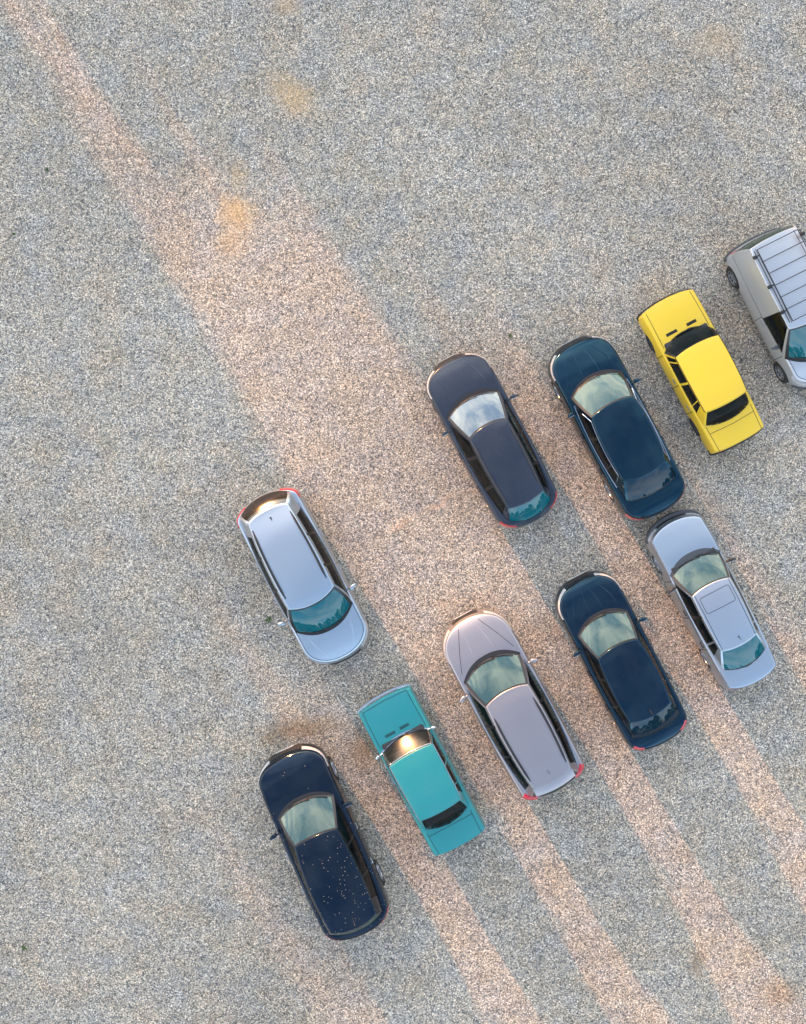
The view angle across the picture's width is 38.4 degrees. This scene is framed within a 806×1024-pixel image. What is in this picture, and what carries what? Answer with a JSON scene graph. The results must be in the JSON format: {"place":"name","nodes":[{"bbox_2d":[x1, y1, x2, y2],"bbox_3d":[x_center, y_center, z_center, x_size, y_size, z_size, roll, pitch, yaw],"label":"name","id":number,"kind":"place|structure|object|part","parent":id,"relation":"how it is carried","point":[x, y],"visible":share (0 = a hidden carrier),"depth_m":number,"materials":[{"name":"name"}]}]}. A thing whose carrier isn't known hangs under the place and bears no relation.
{"place":"outdoors","nodes":[
{"label":"outdoors","id":0,"kind":"place"},
{"bbox_2d":[0,0,805,1023],"bbox_3d":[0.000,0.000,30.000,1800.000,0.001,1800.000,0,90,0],"label":"ground","id":1,"kind":"structure","parent":0,"point":[250,250],"depth_m":30.00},
{"bbox_2d":[237,487,368,664],"bbox_3d":[-2.488,1.657,29.147,2.200,1.705,4.738,-28,90,0],"label":"silver crossover","id":2,"kind":"object","parent":1,"relation":"on","point":[298,566],"visible":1,"depth_m":28.57,"materials":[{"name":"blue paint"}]},
{"bbox_2d":[248,537,259,559],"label":"side window","id":3,"kind":"structure","parent":2,"relation":"in","point":[252,544],"depth_m":28.60,"materials":[{"name":"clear glass"}]},
{"bbox_2d":[241,491,286,521],"bbox_3d":[-3.443,-0.176,28.726,1.286,0.377,0.428,-28,90,0],"label":"rear window","id":4,"kind":"structure","parent":2,"relation":"in","point":[269,500],"depth_m":28.68,"materials":[{"name":"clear glass"}]},
{"bbox_2d":[258,560,274,591],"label":"side window","id":5,"kind":"structure","parent":2,"relation":"in","point":[264,571],"depth_m":28.59,"materials":[{"name":"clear glass"}]},
{"bbox_2d":[275,592,288,620],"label":"side window","id":6,"kind":"structure","parent":2,"relation":"in","point":[278,598],"depth_m":28.61,"materials":[{"name":"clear glass"}]},
{"bbox_2d":[297,507,314,531],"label":"side window","id":7,"kind":"structure","parent":2,"relation":"in","point":[303,518],"depth_m":28.65,"materials":[{"name":"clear glass"}]},
{"bbox_2d":[309,533,332,562],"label":"side window","id":8,"kind":"structure","parent":2,"relation":"in","point":[315,538],"depth_m":28.64,"materials":[{"name":"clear glass"}]},
{"bbox_2d":[318,528,337,562],"bbox_3d":[-1.903,0.841,29.381,0.052,0.685,0.981,-28,90,0],"label":"door","id":9,"kind":"structure","parent":2,"relation":"in","point":[322,535],"depth_m":29.20,"materials":[{"name":"silver metal"}]},
{"bbox_2d":[326,565,347,593],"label":"side window","id":10,"kind":"structure","parent":2,"relation":"in","point":[332,569],"depth_m":28.66,"materials":[{"name":"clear glass"}]},
{"bbox_2d":[336,563,355,598],"bbox_3d":[-1.438,1.732,29.380,0.056,0.688,1.028,-28,90,0],"label":"door","id":11,"kind":"structure","parent":2,"relation":"in","point":[345,579],"depth_m":29.19,"materials":[{"name":"silver metal"}]},
{"bbox_2d":[258,743,389,940],"bbox_3d":[-2.005,8.356,29.140,2.260,1.720,5.048,-24,90,0],"label":"black crossover","id":12,"kind":"object","parent":1,"relation":"on","point":[337,869],"visible":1,"depth_m":28.78,"materials":[{"name":"paint"}]},
{"bbox_2d":[282,830,298,864],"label":"side window","id":13,"kind":"structure","parent":12,"relation":"in","point":[291,849],"depth_m":28.71,"materials":[{"name":"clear glass"}]},
{"bbox_2d":[295,864,311,897],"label":"side window","id":14,"kind":"structure","parent":12,"relation":"in","point":[298,868],"depth_m":28.64,"materials":[{"name":"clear glass"}]},
{"bbox_2d":[338,805,352,843],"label":"side window","id":15,"kind":"structure","parent":12,"relation":"in","point":[344,827],"depth_m":28.75,"materials":[{"name":"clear glass"}]},
{"bbox_2d":[341,790,358,830],"bbox_3d":[-1.337,7.544,29.375,0.054,0.641,1.005,-24,90,0],"label":"door","id":16,"kind":"structure","parent":12,"relation":"in","point":[343,795],"depth_m":29.24,"materials":[{"name":"black paint"}]},
{"bbox_2d":[332,914,380,934],"bbox_3d":[-1.142,10.312,28.733,1.347,0.420,0.328,-24,90,0],"label":"rear window","id":17,"kind":"structure","parent":12,"relation":"in","point":[375,917],"depth_m":28.66,"materials":[{"name":"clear glass"}]},
{"bbox_2d":[349,837,367,874],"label":"side window","id":18,"kind":"structure","parent":12,"relation":"in","point":[354,847],"depth_m":28.71,"materials":[{"name":"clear glass"}]},
{"bbox_2d":[357,826,373,865],"bbox_3d":[-0.946,8.444,29.375,0.053,0.640,0.955,-24,90,0],"label":"door","id":19,"kind":"structure","parent":12,"relation":"in","point":[359,832],"depth_m":29.24,"materials":[{"name":"black paint"}]},
{"bbox_2d":[364,871,377,897],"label":"side window","id":20,"kind":"structure","parent":12,"relation":"in","point":[368,879],"depth_m":28.72,"materials":[{"name":"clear glass"}]},
{"bbox_2d":[357,683,485,855],"bbox_3d":[0.469,6.530,29.303,1.730,1.394,4.330,-28,90,0],"label":"teal saloon","id":21,"kind":"object","parent":1,"relation":"on","point":[401,731],"visible":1,"depth_m":29.10,"materials":[{"name":"paint"}]},
{"bbox_2d":[433,729,447,755],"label":"door","id":22,"kind":"structure","parent":21,"relation":"in","point":[434,731],"depth_m":29.27,"materials":[{"name":"teal paint"}]},
{"bbox_2d":[448,755,462,783],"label":"door","id":23,"kind":"structure","parent":21,"relation":"in","point":[449,758],"depth_m":29.27,"materials":[{"name":"teal paint"}]},
{"bbox_2d":[425,353,556,528],"bbox_3d":[2.231,-1.827,29.275,2.160,1.450,4.748,-28,90,0],"label":"estate car","id":24,"kind":"object","parent":1,"relation":"on","point":[480,420],"visible":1,"depth_m":28.89,"materials":[{"name":"paint"}]},
{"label":"door","id":25,"kind":"part","parent":24,"relation":"part of","materials":[{"name":"metal"}]},
{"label":"side window","id":26,"kind":"part","parent":24,"relation":"part of","materials":[{"name":"black glass"}]},
{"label":"door","id":27,"kind":"part","parent":24,"relation":"part of","materials":[{"name":"metal"}]},
{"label":"side window","id":28,"kind":"part","parent":24,"relation":"part of","materials":[{"name":"black glass"}]},
{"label":"side window","id":29,"kind":"part","parent":24,"relation":"part of","materials":[{"name":"black glass"}]},
{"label":"side window","id":30,"kind":"part","parent":24,"relation":"part of","materials":[{"name":"black glass"}]},
{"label":"side window","id":31,"kind":"part","parent":24,"relation":"part of","materials":[{"name":"black glass"}]},
{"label":"rear window","id":32,"kind":"part","parent":24,"relation":"part of","materials":[{"name":"teal glass"}]},
{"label":"side window","id":33,"kind":"part","parent":24,"relation":"part of","materials":[{"name":"black glass"}]},
{"bbox_2d":[442,609,583,799],"bbox_3d":[2.730,4.832,29.244,2.240,1.511,5.048,-29,90,0],"label":"lilac estate","id":34,"kind":"object","parent":1,"relation":"on","point":[504,690],"visible":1,"depth_m":28.80,"materials":[{"name":"grey paint"}]},
{"bbox_2d":[461,689,481,725],"bbox_3d":[1.713,4.924,29.431,0.055,0.630,1.058,-29,90,0],"label":"door","id":35,"kind":"structure","parent":34,"relation":"in","point":[477,719],"depth_m":29.19,"materials":[{"name":"purple paint"}]},
{"bbox_2d":[469,693,492,725],"bbox_3d":[1.929,4.898,28.838,0.223,0.413,0.979,-29,90,0],"label":"side window","id":36,"kind":"structure","parent":34,"relation":"in","point":[481,710],"depth_m":28.83,"materials":[{"name":"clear glass"}]},
{"bbox_2d":[481,726,499,758],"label":"door","id":37,"kind":"structure","parent":34,"relation":"in","point":[481,726],"depth_m":29.17,"materials":[{"name":"purple paint"}]},
{"bbox_2d":[486,728,509,755],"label":"side window","id":38,"kind":"structure","parent":34,"relation":"in","point":[492,732],"depth_m":28.81,"materials":[{"name":"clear glass"}]},
{"bbox_2d":[504,758,528,789],"bbox_3d":[2.860,6.521,28.827,0.185,0.389,0.958,-33,90,0],"label":"side window","id":39,"kind":"structure","parent":34,"relation":"in","point":[509,761],"depth_m":28.80,"materials":[{"name":"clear glass"}]},
{"bbox_2d":[524,661,542,699],"bbox_3d":[3.222,4.195,28.838,0.223,0.413,0.979,-29,90,0],"label":"side window","id":40,"kind":"structure","parent":34,"relation":"in","point":[533,682],"depth_m":28.84,"materials":[{"name":"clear glass"}]},
{"bbox_2d":[526,654,545,689],"bbox_3d":[3.361,4.029,29.431,0.055,0.630,1.058,-29,90,0],"label":"door","id":41,"kind":"structure","parent":34,"relation":"in","point":[544,686],"depth_m":29.19,"materials":[{"name":"purple paint"}]},
{"bbox_2d":[542,696,559,729],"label":"side window","id":42,"kind":"structure","parent":34,"relation":"in","point":[545,703],"depth_m":28.80,"materials":[{"name":"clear glass"}]},
{"bbox_2d":[533,771,576,795],"bbox_3d":[3.788,6.780,28.816,1.268,0.386,0.393,-28,90,0],"label":"rear window","id":43,"kind":"structure","parent":34,"relation":"in","point":[575,772],"depth_m":28.95,"materials":[{"name":"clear glass"}]},
{"bbox_2d":[547,692,563,723],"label":"door","id":44,"kind":"structure","parent":34,"relation":"in","point":[547,692],"depth_m":29.17,"materials":[{"name":"purple paint"}]},
{"bbox_2d":[557,727,575,762],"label":"side window","id":45,"kind":"structure","parent":34,"relation":"in","point":[560,733],"depth_m":28.80,"materials":[{"name":"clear glass"}]},
{"bbox_2d":[548,336,684,520],"bbox_3d":[5.390,-2.150,29.231,2.060,1.539,4.968,-28,90,0],"label":"liftback car","id":46,"kind":"object","parent":1,"relation":"on","point":[618,433],"visible":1,"depth_m":28.88,"materials":[{"name":"blue paint"}]},
{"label":"door","id":47,"kind":"part","parent":46,"relation":"part of","materials":[{"name":"blue paint"}]},
{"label":"side window","id":48,"kind":"part","parent":46,"relation":"part of","materials":[{"name":"black glass"}]},
{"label":"door","id":49,"kind":"part","parent":46,"relation":"part of","materials":[{"name":"blue paint"}]},
{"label":"side window","id":50,"kind":"part","parent":46,"relation":"part of","materials":[{"name":"black glass"}]},
{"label":"side window","id":51,"kind":"part","parent":46,"relation":"part of","materials":[{"name":"black glass"}]},
{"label":"rear window","id":52,"kind":"part","parent":46,"relation":"part of","materials":[{"name":"blue glass"}]},
{"bbox_2d":[555,571,686,749],"bbox_3d":[5.499,3.750,29.200,2.080,1.600,4.758,-27,90,0],"label":"black hatchback","id":53,"kind":"object","parent":1,"relation":"on","point":[615,653],"visible":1,"depth_m":28.88,"materials":[{"name":"blue paint"}]},
{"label":"door","id":54,"kind":"part","parent":53,"relation":"part of","materials":[{"name":"blue paint"}]},
{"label":"side window","id":55,"kind":"part","parent":53,"relation":"part of","materials":[{"name":"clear glass"}]},
{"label":"door","id":56,"kind":"part","parent":53,"relation":"part of","materials":[{"name":"blue paint"}]},
{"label":"side window","id":57,"kind":"part","parent":53,"relation":"part of","materials":[{"name":"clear glass"}]},
{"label":"side window","id":58,"kind":"part","parent":53,"relation":"part of","materials":[{"name":"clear glass"}]},
{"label":"side window","id":59,"kind":"part","parent":53,"relation":"part of","materials":[{"name":"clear glass"}]},
{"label":"rear window","id":60,"kind":"part","parent":53,"relation":"part of","materials":[{"name":"blue glass"}]},
{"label":"side window","id":61,"kind":"part","parent":53,"relation":"part of","materials":[{"name":"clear glass"}]},
{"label":"side window","id":62,"kind":"part","parent":53,"relation":"part of","materials":[{"name":"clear glass"}]},
{"bbox_2d":[636,289,763,455],"bbox_3d":[7.571,-3.575,29.303,1.589,1.394,4.210,-28,90,0],"label":"yellow saloon","id":63,"kind":"object","parent":1,"relation":"on","point":[687,345],"visible":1,"depth_m":29.12,"materials":[{"name":"paint"}]},
{"bbox_2d":[658,357,677,386],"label":"door","id":64,"kind":"structure","parent":63,"relation":"in","point":[663,363],"depth_m":29.34,"materials":[{"name":"yellow paint"}]},
{"bbox_2d":[666,356,676,362],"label":"side window","id":65,"kind":"structure","parent":63,"relation":"in","point":[669,359],"depth_m":28.93,"materials":[{"name":"black glass"}]},
{"bbox_2d":[670,363,686,383],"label":"side window","id":66,"kind":"structure","parent":63,"relation":"in","point":[675,367],"depth_m":28.92,"materials":[{"name":"black glass"}]},
{"bbox_2d":[672,385,691,412],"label":"door","id":67,"kind":"structure","parent":63,"relation":"in","point":[677,390],"depth_m":29.35,"materials":[{"name":"yellow paint"}]},
{"bbox_2d":[682,384,696,404],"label":"side window","id":68,"kind":"structure","parent":63,"relation":"in","point":[686,388],"depth_m":28.91,"materials":[{"name":"black glass"}]},
{"bbox_2d":[693,402,699,412],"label":"side window","id":69,"kind":"structure","parent":63,"relation":"in","point":[697,405],"depth_m":28.92,"materials":[{"name":"black glass"}]},
{"bbox_2d":[645,510,775,689],"bbox_3d":[7.801,2.203,29.236,1.900,1.528,4.767,-27,90,0],"label":"silver saloon","id":70,"kind":"object","parent":1,"relation":"on","point":[690,561],"visible":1,"depth_m":29.00,"materials":[{"name":"paint"}]},
{"bbox_2d":[664,582,688,617],"bbox_3d":[6.951,2.233,29.433,0.079,0.593,1.018,-27,90,0],"label":"door","id":71,"kind":"structure","parent":70,"relation":"in","point":[674,595],"depth_m":29.33,"materials":[{"name":"silver metal"}]},
{"bbox_2d":[675,584,699,615],"bbox_3d":[7.092,2.182,28.889,0.149,0.390,0.954,-27,90,0],"label":"side window","id":72,"kind":"structure","parent":70,"relation":"in","point":[687,600],"depth_m":28.89,"materials":[{"name":"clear glass"}]},
{"bbox_2d":[683,618,705,648],"bbox_3d":[7.391,3.091,29.413,0.077,0.634,0.911,-28,90,0],"label":"door","id":73,"kind":"structure","parent":70,"relation":"in","point":[691,628],"depth_m":29.31,"materials":[{"name":"silver metal"}]},
{"bbox_2d":[692,618,712,643],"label":"side window","id":74,"kind":"structure","parent":70,"relation":"in","point":[699,623],"depth_m":28.87,"materials":[{"name":"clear glass"}]},
{"bbox_2d":[708,643,717,654],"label":"side window","id":75,"kind":"structure","parent":70,"relation":"in","point":[713,648],"depth_m":28.87,"materials":[{"name":"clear glass"}]},
{"bbox_2d":[725,562,740,594],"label":"side window","id":76,"kind":"structure","parent":70,"relation":"in","point":[731,576],"depth_m":28.81,"materials":[{"name":"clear glass"}]},
{"bbox_2d":[723,635,763,668],"bbox_3d":[8.479,3.533,28.852,1.126,0.308,0.639,-27,90,0],"label":"rear window","id":77,"kind":"structure","parent":70,"relation":"in","point":[738,657],"depth_m":28.83,"materials":[{"name":"teal glass"}]},
{"bbox_2d":[742,596,753,620],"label":"side window","id":78,"kind":"structure","parent":70,"relation":"in","point":[742,596],"depth_m":28.80,"materials":[{"name":"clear glass"}]},
{"bbox_2d":[724,224,805,388],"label":"panel van","id":79,"kind":"object","parent":1,"relation":"on","point":[784,339],"visible":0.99,"depth_m":28.46,"materials":[{"name":"silver metal"}]},
{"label":"rear window","id":80,"kind":"part","parent":79,"relation":"part of","materials":[{"name":"grey glass"}]},
{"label":"door","id":81,"kind":"part","parent":79,"relation":"part of","materials":[{"name":"silver metal"}]},
{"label":"side window","id":82,"kind":"part","parent":79,"relation":"part of","materials":[{"name":"black glass"}]},
{"bbox_2d":[752,229,805,322],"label":"roof rack","id":83,"kind":"object","parent":79,"relation":"on","point":[770,285],"visible":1,"depth_m":28.06,"materials":[{"name":"metal"}]}
]}

